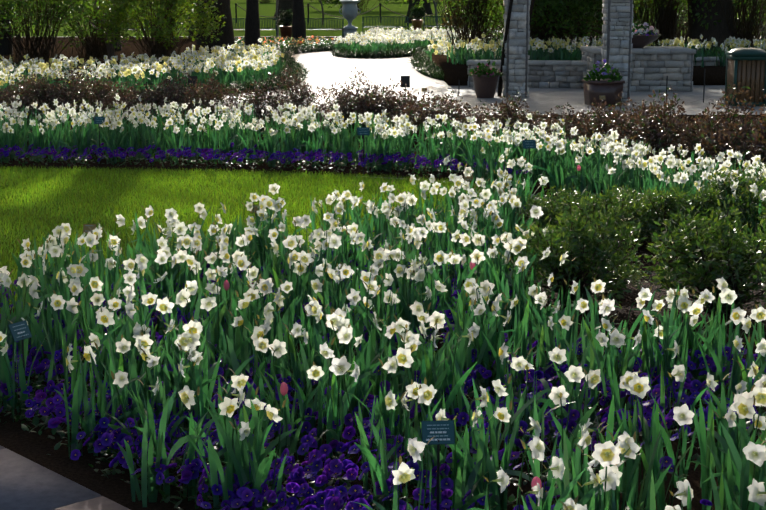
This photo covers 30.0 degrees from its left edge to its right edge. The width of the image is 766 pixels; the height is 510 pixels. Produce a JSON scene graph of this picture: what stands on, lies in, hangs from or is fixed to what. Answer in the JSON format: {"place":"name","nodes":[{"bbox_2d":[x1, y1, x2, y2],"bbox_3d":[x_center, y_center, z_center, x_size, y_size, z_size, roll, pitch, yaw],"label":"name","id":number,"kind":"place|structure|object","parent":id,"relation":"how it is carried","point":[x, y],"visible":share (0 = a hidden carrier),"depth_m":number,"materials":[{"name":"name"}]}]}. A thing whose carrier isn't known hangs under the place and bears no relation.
{"place":"outdoors","nodes":[
{"label":"outdoors","id":0,"kind":"place"},
{"bbox_2d":[0,445,129,509],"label":"flagstone path","id":1,"kind":"structure","parent":0,"point":[26,484],"depth_m":6.32,"materials":[{"name":"grey stone"}]},
{"bbox_2d":[0,165,508,313],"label":"lawn","id":2,"kind":"structure","parent":0,"point":[150,220],"depth_m":14.99,"materials":[{"name":"green plant"}]},
{"bbox_2d":[0,115,765,509],"bbox_3d":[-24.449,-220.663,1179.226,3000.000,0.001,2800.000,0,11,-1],"label":"ground","id":3,"kind":"structure","parent":0,"point":[34,447],"depth_m":7.11,"materials":[{"name":"soil"}]},
{"bbox_2d":[0,88,32,119],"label":"bronze shrub row","id":4,"kind":"object","parent":3,"relation":"on","point":[7,98],"visible":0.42,"depth_m":23.54,"materials":[{"name":"brown plant"}]},
{"bbox_2d":[0,70,62,118],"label":"bronze shrub","id":5,"kind":"object","parent":3,"relation":"on","point":[19,84],"visible":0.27,"depth_m":24.27,"materials":[{"name":"brown plant"}]},
{"bbox_2d":[7,70,79,121],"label":"bronze shrub","id":6,"kind":"object","parent":3,"relation":"on","point":[38,96],"visible":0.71,"depth_m":23.52,"materials":[{"name":"brown plant"}]},
{"bbox_2d":[21,63,110,118],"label":"bronze shrub","id":7,"kind":"object","parent":3,"relation":"on","point":[67,81],"visible":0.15,"depth_m":23.99,"materials":[{"name":"brown plant"}]},
{"bbox_2d":[41,59,136,119],"bbox_3d":[-4.714,-2.670,23.379,1.482,1.057,1.314,10,15,43],"label":"bronze shrub","id":8,"kind":"object","parent":3,"relation":"on","point":[83,89],"visible":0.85,"depth_m":23.27,"materials":[{"name":"brown plant"}]},
{"bbox_2d":[96,76,152,119],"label":"bronze shrub row","id":9,"kind":"object","parent":3,"relation":"on","point":[120,92],"visible":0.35,"depth_m":23.83,"materials":[{"name":"brown plant"}]},
{"bbox_2d":[118,78,189,123],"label":"bronze shrub row","id":10,"kind":"object","parent":3,"relation":"on","point":[155,97],"visible":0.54,"depth_m":23.17,"materials":[{"name":"brown plant"}]},
{"bbox_2d":[137,69,222,121],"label":"bronze shrub","id":11,"kind":"object","parent":3,"relation":"on","point":[171,87],"visible":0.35,"depth_m":23.53,"materials":[{"name":"brown plant"}]},
{"bbox_2d":[175,70,244,119],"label":"bronze shrub","id":12,"kind":"object","parent":3,"relation":"on","point":[210,93],"visible":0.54,"depth_m":23.08,"materials":[{"name":"brown plant"}]},
{"bbox_2d":[0,345,461,509],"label":"pansies","id":13,"kind":"object","parent":3,"relation":"on","point":[59,410],"depth_m":6.66,"materials":[{"name":"purple plant"}]},
{"bbox_2d":[219,78,305,127],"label":"bronze shrub row","id":14,"kind":"object","parent":3,"relation":"on","point":[259,99],"visible":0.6,"depth_m":22.61,"materials":[{"name":"brown plant"}]},
{"bbox_2d":[0,142,528,180],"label":"pansy","id":15,"kind":"object","parent":3,"relation":"on","point":[318,155],"depth_m":17.64,"materials":[{"name":"purple plant"}]},
{"bbox_2d":[0,154,563,321],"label":"daffodils","id":16,"kind":"object","parent":3,"relation":"on","point":[260,242],"depth_m":10.66,"materials":[{"name":"white plant"}]},
{"bbox_2d":[262,65,338,122],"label":"bronze shrub","id":17,"kind":"object","parent":3,"relation":"on","point":[301,93],"visible":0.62,"depth_m":23.01,"materials":[{"name":"brown plant"}]},
{"bbox_2d":[8,69,704,509],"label":"plant labels","id":18,"kind":"object","parent":3,"relation":"on","point":[438,433],"visible":0.77,"depth_m":7.41,"materials":[{"name":"plastic"}]},
{"bbox_2d":[314,66,400,129],"bbox_3d":[-0.536,-2.435,22.291,1.396,0.998,1.238,10,15,44],"label":"bronze shrub","id":19,"kind":"object","parent":3,"relation":"on","point":[347,99],"visible":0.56,"depth_m":22.25,"materials":[{"name":"brown plant"}]},
{"bbox_2d":[319,84,408,126],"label":"bronze shrub row","id":20,"kind":"object","parent":3,"relation":"on","point":[356,106],"visible":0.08,"depth_m":22.60,"materials":[{"name":"brown plant"}]},
{"bbox_2d":[7,328,726,509],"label":"tulip leaves","id":21,"kind":"object","parent":3,"relation":"on","point":[125,430],"visible":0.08,"depth_m":7.48,"materials":[{"name":"green plant"}]},
{"bbox_2d":[0,95,765,252],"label":"daffodils","id":22,"kind":"object","parent":3,"relation":"on","point":[598,178],"depth_m":18.02,"materials":[{"name":"white plant"}]},
{"bbox_2d":[0,231,765,509],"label":"daffodils","id":23,"kind":"object","parent":3,"relation":"on","point":[734,469],"depth_m":7.27,"materials":[{"name":"plant"}]},
{"bbox_2d":[0,201,765,509],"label":"pansy","id":24,"kind":"object","parent":3,"relation":"on","point":[292,486],"depth_m":6.84,"materials":[{"name":"purple plant"}]},
{"bbox_2d":[352,75,426,128],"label":"bronze shrub","id":25,"kind":"object","parent":3,"relation":"on","point":[377,91],"visible":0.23,"depth_m":22.12,"materials":[{"name":"brown plant"}]},
{"bbox_2d":[353,85,429,133],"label":"bronze shrub row","id":26,"kind":"object","parent":3,"relation":"on","point":[402,95],"visible":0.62,"depth_m":21.66,"materials":[{"name":"brown plant"}]},
{"bbox_2d":[199,165,588,506],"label":"tulips","id":27,"kind":"object","parent":3,"relation":"on","point":[284,391],"visible":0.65,"depth_m":6.54,"materials":[{"name":"plant"}]},
{"bbox_2d":[381,89,474,139],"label":"bronze shrub row","id":28,"kind":"object","parent":3,"relation":"on","point":[410,112],"visible":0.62,"depth_m":20.90,"materials":[{"name":"brown plant"}]},
{"bbox_2d":[404,90,489,135],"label":"bronze shrub row","id":29,"kind":"object","parent":3,"relation":"on","point":[466,112],"visible":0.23,"depth_m":21.51,"materials":[{"name":"brown plant"}]},
{"bbox_2d":[469,90,552,145],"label":"bronze shrub row","id":30,"kind":"object","parent":3,"relation":"on","point":[507,112],"visible":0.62,"depth_m":20.08,"materials":[{"name":"brown plant"}]},
{"bbox_2d":[531,102,594,153],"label":"bronze shrub row","id":31,"kind":"object","parent":3,"relation":"on","point":[567,124],"visible":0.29,"depth_m":19.30,"materials":[{"name":"brown plant"}]},
{"bbox_2d":[555,107,615,140],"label":"bronze shrub row","id":32,"kind":"object","parent":3,"relation":"on","point":[582,113],"visible":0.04,"depth_m":19.63,"materials":[{"name":"brown plant"}]},
{"bbox_2d":[566,107,648,158],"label":"bronze shrub row","id":33,"kind":"object","parent":3,"relation":"on","point":[622,111],"visible":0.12,"depth_m":18.54,"materials":[{"name":"brown plant"}]},
{"bbox_2d":[570,91,662,157],"bbox_3d":[2.986,-1.653,18.343,1.141,0.930,1.337,1,11,4],"label":"bronze shrub","id":34,"kind":"object","parent":3,"relation":"on","point":[597,120],"visible":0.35,"depth_m":18.27,"materials":[{"name":"brown plant"}]},
{"bbox_2d":[587,111,694,159],"bbox_3d":[3.253,-1.432,17.727,1.452,0.719,1.239,2,11,9],"label":"bronze shrub row","id":35,"kind":"object","parent":3,"relation":"on","point":[623,137],"visible":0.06,"depth_m":17.57,"materials":[{"name":"brown plant"}]},
{"bbox_2d":[520,232,765,378],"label":"mulch island","id":36,"kind":"structure","parent":3,"relation":"on","point":[624,311],"depth_m":10.16,"materials":[{"name":"brown soil"}]},
{"bbox_2d":[508,194,572,244],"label":"shrub","id":37,"kind":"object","parent":36,"relation":"on","point":[550,212],"depth_m":12.42,"materials":[{"name":"green plant"}]},
{"bbox_2d":[523,182,600,225],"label":"shrub","id":38,"kind":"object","parent":36,"relation":"on","point":[565,194],"depth_m":13.12,"materials":[{"name":"green plant"}]},
{"bbox_2d":[492,194,647,308],"bbox_3d":[1.324,-0.040,10.097,1.038,0.824,1.090,4,11,21],"label":"shrub","id":39,"kind":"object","parent":36,"relation":"on","point":[577,243],"depth_m":9.93,"materials":[{"name":"green plant"}]},
{"bbox_2d":[559,186,663,246],"bbox_3d":[1.879,-0.327,12.345,0.943,0.546,0.848,9,14,40],"label":"shrub","id":40,"kind":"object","parent":36,"relation":"on","point":[589,203],"depth_m":12.28,"materials":[{"name":"green plant"}]},
{"bbox_2d":[611,184,664,236],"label":"shrub","id":41,"kind":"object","parent":36,"relation":"on","point":[623,191],"depth_m":12.84,"materials":[{"name":"green plant"}]},
{"bbox_2d":[620,184,709,243],"bbox_3d":[2.493,-0.368,12.564,0.848,0.546,0.943,8,14,38],"label":"shrub","id":42,"kind":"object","parent":36,"relation":"on","point":[669,199],"depth_m":12.45,"materials":[{"name":"green plant"}]},
{"bbox_2d":[660,184,742,241],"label":"shrub","id":43,"kind":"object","parent":36,"relation":"on","point":[706,206],"depth_m":12.44,"materials":[{"name":"green plant"}]},
{"bbox_2d":[689,164,765,223],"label":"shrub","id":44,"kind":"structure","parent":36,"relation":"on","point":[715,195],"depth_m":12.65,"materials":[{"name":"green plant"}]},
{"bbox_2d":[722,178,765,240],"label":"shrub","id":45,"kind":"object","parent":36,"relation":"on","point":[749,211],"depth_m":12.19,"materials":[{"name":"green plant"}]},
{"bbox_2d":[611,100,690,146],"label":"bronze shrub","id":46,"kind":"object","parent":3,"relation":"on","point":[651,119],"visible":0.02,"depth_m":18.44,"materials":[{"name":"brown plant"}]},
{"bbox_2d":[604,85,715,173],"bbox_3d":[3.339,-1.515,17.247,1.379,1.067,1.480,-2,11,-9],"label":"bronze shrub","id":47,"kind":"object","parent":3,"relation":"on","point":[655,121],"visible":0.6,"depth_m":17.07,"materials":[{"name":"brown plant"}]},
{"bbox_2d":[660,123,747,173],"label":"bronze shrub row","id":48,"kind":"object","parent":3,"relation":"on","point":[677,153],"visible":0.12,"depth_m":16.97,"materials":[{"name":"brown plant"}]},
{"bbox_2d":[645,80,765,172],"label":"bronze shrub","id":49,"kind":"object","parent":3,"relation":"on","point":[733,115],"visible":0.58,"depth_m":16.44,"materials":[{"name":"brown plant"}]},
{"bbox_2d":[685,0,737,54],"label":"tree","id":50,"kind":"object","parent":3,"relation":"on","point":[720,32],"visible":0.44,"depth_m":37.24,"materials":[{"name":"plant"}]},
{"bbox_2d":[693,106,765,185],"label":"bronze shrub","id":51,"kind":"object","parent":3,"relation":"on","point":[756,142],"visible":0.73,"depth_m":15.64,"materials":[{"name":"brown plant"}]},
{"bbox_2d":[4,36,765,115],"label":"pavement","id":52,"kind":"structure","parent":0,"point":[383,71],"depth_m":30.16,"materials":[{"name":"concrete"}]},
{"bbox_2d":[0,37,333,101],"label":"island","id":53,"kind":"structure","parent":52,"relation":"on","point":[126,50],"depth_m":50.79,"materials":[{"name":"plant"}]},
{"bbox_2d":[0,1,12,54],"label":"tall tree","id":54,"kind":"object","parent":53,"relation":"on","point":[6,47],"visible":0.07,"depth_m":46.06,"materials":[{"name":"brown plant"}]},
{"bbox_2d":[0,0,22,30],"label":"shrub","id":55,"kind":"object","parent":53,"relation":"on","point":[5,5],"visible":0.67,"depth_m":37.92,"materials":[{"name":"green plant"}]},
{"bbox_2d":[0,0,79,52],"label":"shrub","id":56,"kind":"object","parent":53,"relation":"on","point":[23,23],"visible":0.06,"depth_m":47.21,"materials":[{"name":"green plant"}]},
{"bbox_2d":[0,0,123,68],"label":"dark shrub","id":57,"kind":"object","parent":53,"relation":"on","point":[50,16],"visible":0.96,"depth_m":37.98,"materials":[{"name":"green plant"}]},
{"bbox_2d":[71,0,119,59],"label":"crape myrtle","id":58,"kind":"object","parent":53,"relation":"on","point":[110,48],"visible":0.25,"depth_m":40.89,"materials":[{"name":"brown plant"}]},
{"bbox_2d":[22,0,170,57],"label":"shrub","id":59,"kind":"object","parent":53,"relation":"on","point":[96,47],"visible":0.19,"depth_m":44.50,"materials":[{"name":"green plant"}]},
{"bbox_2d":[0,38,285,99],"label":"daffodil","id":60,"kind":"object","parent":53,"relation":"on","point":[136,68],"depth_m":31.64,"materials":[{"name":"white plant"}]},
{"bbox_2d":[94,0,226,64],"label":"light shrub","id":61,"kind":"object","parent":53,"relation":"on","point":[172,10],"visible":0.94,"depth_m":38.47,"materials":[{"name":"green plant"}]},
{"bbox_2d":[12,42,333,106],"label":"mondo grass","id":62,"kind":"structure","parent":53,"relation":"on","point":[288,53],"depth_m":33.51,"materials":[{"name":"green plant"}]},
{"bbox_2d":[196,0,204,44],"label":"tall tree","id":63,"kind":"object","parent":53,"relation":"on","point":[199,40],"visible":0.05,"depth_m":53.96,"materials":[{"name":"plant"}]},
{"bbox_2d":[203,0,234,54],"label":"tree","id":64,"kind":"object","parent":53,"relation":"on","point":[226,37],"visible":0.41,"depth_m":42.61,"materials":[{"name":"plant"}]},
{"bbox_2d":[244,0,260,51],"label":"tall tree","id":65,"kind":"object","parent":53,"relation":"on","point":[252,29],"visible":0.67,"depth_m":48.08,"materials":[{"name":"brown plant"}]},
{"bbox_2d":[235,35,333,48],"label":"tulips","id":66,"kind":"object","parent":53,"relation":"on","point":[281,42],"depth_m":52.33,"materials":[{"name":"white plant"}]},
{"bbox_2d":[292,0,305,40],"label":"tall tree","id":67,"kind":"object","parent":53,"relation":"on","point":[298,25],"visible":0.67,"depth_m":56.91,"materials":[{"name":"brown plant"}]},
{"bbox_2d":[305,18,343,37],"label":"bench","id":68,"kind":"object","parent":53,"relation":"on","point":[323,28],"visible":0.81,"depth_m":58.69,"materials":[{"name":"green paint"}]},
{"bbox_2d":[77,51,329,108],"bbox_3d":[-4.038,-4.437,35.464,8.019,0.001,27.100,5,12,25],"label":"path edging","id":69,"kind":"object","parent":52,"relation":"on","point":[314,77],"visible":0.44,"depth_m":36.12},
{"bbox_2d":[331,37,409,57],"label":"edging","id":70,"kind":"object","parent":52,"relation":"on","point":[351,39],"depth_m":55.12,"materials":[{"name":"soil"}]},
{"bbox_2d":[339,0,360,37],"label":"urn","id":71,"kind":"object","parent":70,"relation":"on","point":[350,8],"visible":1,"depth_m":61.08,"materials":[{"name":"stone"}]},
{"bbox_2d":[330,43,434,57],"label":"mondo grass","id":72,"kind":"structure","parent":70,"relation":"on","point":[344,52],"depth_m":44.73,"materials":[{"name":"green plant"}]},
{"bbox_2d":[398,58,446,83],"bbox_3d":[1.903,-5.325,40.161,3.082,0.001,15.368,1,11,3],"label":"path edging","id":73,"kind":"object","parent":52,"relation":"on","point":[404,66],"visible":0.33,"depth_m":36.95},
{"bbox_2d":[279,19,660,105],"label":"pots","id":74,"kind":"object","parent":52,"relation":"on","point":[485,86],"visible":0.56,"depth_m":28.50,"materials":[{"name":"ceramic"}]},
{"bbox_2d":[276,9,292,25],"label":"potted plant","id":75,"kind":"object","parent":74,"relation":"on","point":[285,19],"visible":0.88,"depth_m":58.96,"materials":[{"name":"green plant"}]},
{"bbox_2d":[409,5,426,19],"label":"potted plant","id":76,"kind":"object","parent":74,"relation":"on","point":[418,13],"visible":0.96,"depth_m":69.84,"materials":[{"name":"green plant"}]},
{"bbox_2d":[468,59,503,76],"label":"pot plants","id":77,"kind":"object","parent":74,"relation":"in","point":[484,68],"depth_m":28.58,"materials":[{"name":"green plant"}]},
{"bbox_2d":[583,59,622,81],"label":"potted flowers","id":78,"kind":"object","parent":74,"relation":"in","point":[593,75],"depth_m":26.77,"materials":[{"name":"plant"}]},
{"bbox_2d":[631,20,658,34],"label":"potted flowers","id":79,"kind":"object","parent":74,"relation":"in","point":[641,27],"depth_m":30.68,"materials":[{"name":"plant"}]},
{"bbox_2d":[498,0,534,95],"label":"pergola vine","id":80,"kind":"object","parent":52,"relation":"on","point":[500,84],"visible":0.65,"depth_m":28.86,"materials":[{"name":"brown plant"}]},
{"bbox_2d":[491,0,647,50],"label":"shrub","id":81,"kind":"object","parent":52,"relation":"on","point":[584,18],"visible":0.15,"depth_m":37.87,"materials":[{"name":"green plant"}]},
{"bbox_2d":[432,53,725,85],"bbox_3d":[7.042,-4.676,35.703,11.279,0.400,7.000,0,11,-1],"label":"raised bed","id":82,"kind":"object","parent":52,"relation":"on","point":[454,74],"visible":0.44,"depth_m":32.27,"materials":[{"name":"soil"}]},
{"bbox_2d":[399,0,534,52],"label":"shrub","id":83,"kind":"object","parent":82,"relation":"on","point":[468,27],"visible":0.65,"depth_m":37.15,"materials":[{"name":"green plant"}]},
{"bbox_2d":[479,0,602,46],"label":"shrub","id":84,"kind":"object","parent":82,"relation":"on","point":[546,16],"visible":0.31,"depth_m":37.95,"materials":[{"name":"green plant"}]},
{"bbox_2d":[588,0,721,45],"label":"shrub","id":85,"kind":"object","parent":82,"relation":"on","point":[661,23],"visible":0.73,"depth_m":37.41,"materials":[{"name":"green plant"}]},
{"bbox_2d":[679,0,765,48],"bbox_3d":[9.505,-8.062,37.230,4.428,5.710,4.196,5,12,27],"label":"shrub","id":86,"kind":"object","parent":82,"relation":"on","point":[746,31],"visible":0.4,"depth_m":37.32,"materials":[{"name":"green plant"}]},
{"bbox_2d":[467,0,724,101],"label":"stone wall","id":87,"kind":"structure","parent":52,"relation":"on","point":[648,68],"depth_m":30.28,"materials":[{"name":"grey stone"}]},
{"bbox_2d":[559,0,647,45],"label":"shrub","id":88,"kind":"object","parent":52,"relation":"on","point":[597,16],"visible":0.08,"depth_m":40.26,"materials":[{"name":"green plant"}]},
{"bbox_2d":[586,0,687,26],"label":"shrub","id":89,"kind":"object","parent":52,"relation":"on","point":[659,13],"visible":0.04,"depth_m":44.22,"materials":[{"name":"green plant"}]},
{"bbox_2d":[660,1,677,45],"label":"tree","id":90,"kind":"object","parent":52,"relation":"on","point":[675,4],"visible":0.1,"depth_m":39.28,"materials":[{"name":"plant"}]},
{"bbox_2d":[634,2,748,46],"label":"shrub","id":91,"kind":"object","parent":52,"relation":"on","point":[683,28],"visible":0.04,"depth_m":50.26,"materials":[{"name":"green plant"}]},
{"bbox_2d":[724,48,765,106],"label":"litter bin","id":92,"kind":"object","parent":52,"relation":"on","point":[746,67],"visible":0.9,"depth_m":26.63,"materials":[{"name":"green paint"}]},
{"bbox_2d":[11,0,765,36],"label":"lawn","id":93,"kind":"structure","parent":0,"point":[268,9],"depth_m":99.26,"materials":[{"name":"green plant"}]},
{"bbox_2d":[232,18,276,37],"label":"bench","id":94,"kind":"object","parent":93,"relation":"on","point":[261,28],"visible":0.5,"depth_m":58.62,"materials":[{"name":"green paint"}]},
{"bbox_2d":[273,0,292,19],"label":"tree","id":95,"kind":"object","parent":93,"relation":"on","point":[284,5],"visible":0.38,"depth_m":91.16,"materials":[{"name":"brown plant"}]},
{"bbox_2d":[235,3,462,22],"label":"rope barrier","id":96,"kind":"object","parent":93,"relation":"on","point":[308,5],"visible":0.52,"depth_m":85.33,"materials":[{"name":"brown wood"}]},
{"bbox_2d":[310,0,397,10],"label":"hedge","id":97,"kind":"object","parent":93,"relation":"on","point":[341,5],"visible":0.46,"depth_m":122.45,"materials":[{"name":"green plant"}]},
{"bbox_2d":[362,16,408,32],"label":"bench","id":98,"kind":"object","parent":93,"relation":"on","point":[390,26],"visible":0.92,"depth_m":62.14,"materials":[{"name":"green paint"}]},
{"bbox_2d":[404,0,419,22],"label":"tree","id":99,"kind":"object","parent":93,"relation":"on","point":[411,4],"visible":0.31,"depth_m":85.05,"materials":[{"name":"plant"}]},
{"bbox_2d":[423,16,458,30],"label":"bench","id":100,"kind":"object","parent":93,"relation":"on","point":[430,25],"visible":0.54,"depth_m":63.13,"materials":[{"name":"green paint"}]},
{"bbox_2d":[334,25,503,54],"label":"daffodil","id":101,"kind":"object","parent":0,"point":[379,36],"depth_m":47.79,"materials":[{"name":"white plant"}]},
{"bbox_2d":[424,36,498,58],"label":"daffodil","id":102,"kind":"object","parent":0,"point":[433,46],"depth_m":40.94,"materials":[{"name":"plant"}]},
{"bbox_2d":[422,38,501,59],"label":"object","id":103,"kind":"object","parent":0,"point":[444,49],"depth_m":40.29,"materials":[{"name":"plant"}]},
{"bbox_2d":[446,34,765,66],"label":"daffodils","id":104,"kind":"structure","parent":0,"point":[548,43],"depth_m":33.48,"materials":[{"name":"white plant"}]},
{"bbox_2d":[584,263,646,290],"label":"shrub","id":105,"kind":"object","parent":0,"point":[630,281],"depth_m":10.58,"materials":[{"name":"green plant"}]},
{"bbox_2d":[642,194,765,313],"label":"shrub","id":106,"kind":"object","parent":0,"point":[721,239],"depth_m":9.81,"materials":[{"name":"green plant"}]},
{"bbox_2d":[749,229,765,302],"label":"shrub","id":107,"kind":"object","parent":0,"point":[759,267],"depth_m":9.06,"materials":[{"name":"green plant"}]},
{"label":"island","id":108,"kind":"structure","parent":0,"visible":0},
{"bbox_2d":[407,50,443,79],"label":"mondo grass","id":109,"kind":"structure","parent":108,"relation":"on","point":[422,63],"depth_m":36.98,"materials":[{"name":"green plant"}]},
{"bbox_2d":[438,0,531,41],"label":"shrub","id":110,"kind":"object","parent":108,"relation":"on","point":[450,18],"visible":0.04,"depth_m":44.76,"materials":[{"name":"green plant"}]},
{"bbox_2d":[451,0,603,55],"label":"shrub","id":111,"kind":"object","parent":108,"relation":"on","point":[583,6],"visible":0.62,"depth_m":37.28,"materials":[{"name":"green plant"}]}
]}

